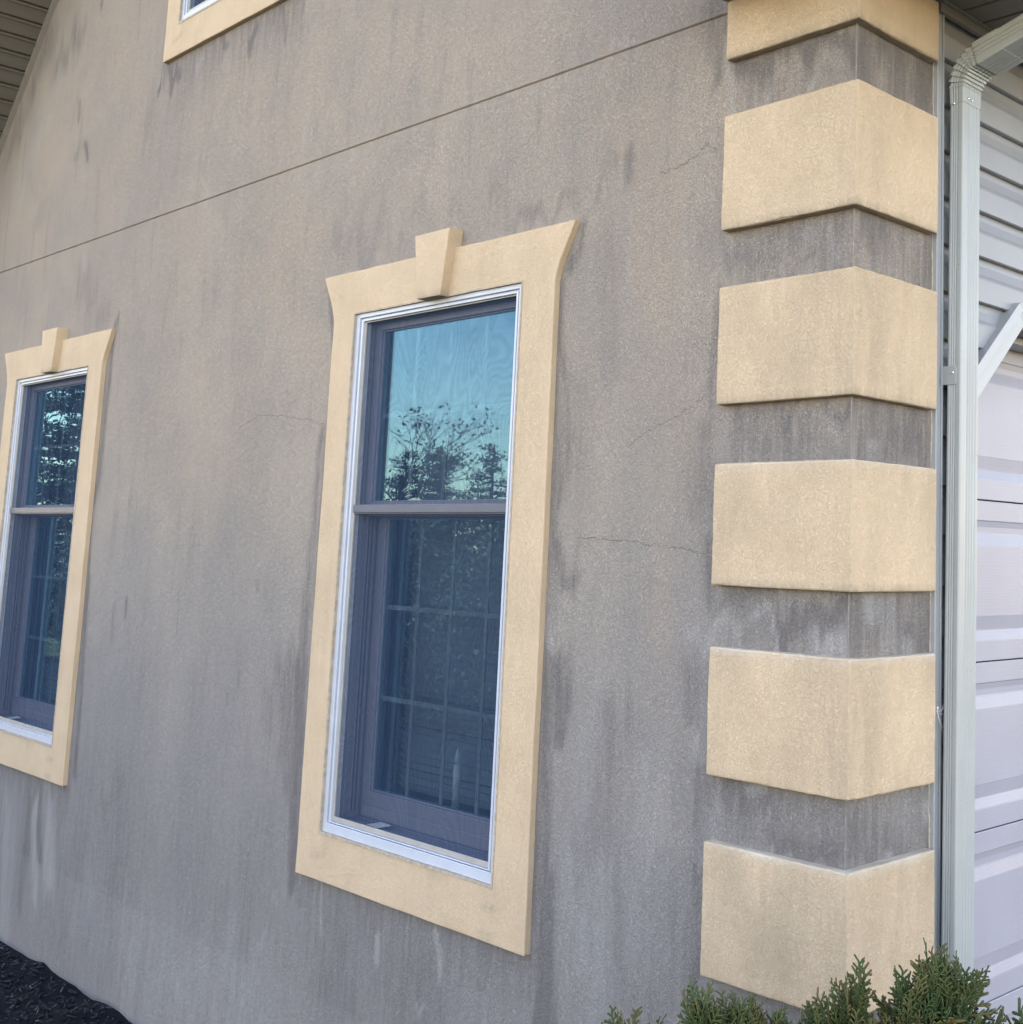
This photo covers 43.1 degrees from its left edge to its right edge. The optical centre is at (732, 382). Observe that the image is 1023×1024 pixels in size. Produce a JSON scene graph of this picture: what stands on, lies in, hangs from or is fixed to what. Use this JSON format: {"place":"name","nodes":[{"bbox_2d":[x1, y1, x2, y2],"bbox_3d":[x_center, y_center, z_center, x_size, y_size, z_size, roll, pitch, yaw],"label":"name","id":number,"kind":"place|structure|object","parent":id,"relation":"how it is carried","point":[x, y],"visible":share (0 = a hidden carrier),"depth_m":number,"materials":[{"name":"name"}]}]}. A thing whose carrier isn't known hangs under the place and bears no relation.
{"place":"outdoors","nodes":[
{"label":"outdoors","id":0,"kind":"place"},
{"bbox_2d":[450,748,460,808],"bbox_3d":[-0.759,1.103,3.462,0.054,0.196,0.054,-5,-10,42],"label":"candle","id":1,"kind":"object","parent":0,"point":[456,782],"depth_m":3.46,"materials":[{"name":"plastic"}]},
{"label":"ground","id":2,"kind":"structure","parent":0,"visible":0},
{"bbox_2d":[0,941,131,1023],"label":"mulch bed","id":3,"kind":"object","parent":2,"relation":"on","point":[80,997],"visible":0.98,"depth_m":4.41,"materials":[{"name":"black wood"}]},
{"bbox_2d":[601,975,790,1023],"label":"arborvitae shrub","id":4,"kind":"object","parent":3,"relation":"on","point":[701,1010],"visible":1,"depth_m":1.74,"materials":[{"name":"green plant"}]},
{"bbox_2d":[781,954,890,1023],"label":"arborvitae shrub","id":5,"kind":"object","parent":3,"relation":"on","point":[853,1001],"visible":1,"depth_m":1.75,"materials":[{"name":"green plant"}]},
{"bbox_2d":[872,937,1022,1023],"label":"arborvitae shrub","id":6,"kind":"object","parent":3,"relation":"on","point":[944,992],"visible":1,"depth_m":1.74,"materials":[{"name":"green plant"}]},
{"bbox_2d":[0,0,1022,1023],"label":"house","id":7,"kind":"structure","parent":2,"relation":"on","point":[747,273],"depth_m":3.17,"materials":[{"name":"grey paint"}]},
{"bbox_2d":[0,327,116,785],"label":"window","id":8,"kind":"structure","parent":7,"relation":"in","point":[35,735],"depth_m":5.35,"materials":[{"name":"white plastic"}]},
{"bbox_2d":[44,385,85,699],"bbox_3d":[-2.741,0.699,5.397,0.728,1.409,0.040,-5,-10,42],"label":"window blind","id":9,"kind":"object","parent":7,"relation":"attached to","point":[75,392],"depth_m":5.60,"materials":[{"name":"plastic"}]},
{"bbox_2d":[163,0,286,63],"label":"window","id":10,"kind":"structure","parent":7,"relation":"in","point":[191,24],"depth_m":4.72,"materials":[{"name":"white plastic"}]},
{"bbox_2d":[295,220,580,955],"bbox_3d":[-0.800,0.486,3.443,1.171,1.798,0.197,-5,-10,42],"label":"window","id":11,"kind":"structure","parent":7,"relation":"in","point":[468,873],"depth_m":3.44,"materials":[{"name":"white plastic"}]},
{"bbox_2d":[398,313,515,810],"bbox_3d":[-0.695,0.508,3.567,0.727,1.409,0.040,-5,-10,42],"label":"window blind","id":12,"kind":"object","parent":7,"relation":"attached to","point":[472,535],"depth_m":3.66,"materials":[{"name":"plastic"}]},
{"bbox_2d":[973,350,1022,1023],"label":"garage door","id":13,"kind":"structure","parent":7,"relation":"in","point":[998,843],"depth_m":3.13,"materials":[{"name":"white metal"}]}
]}

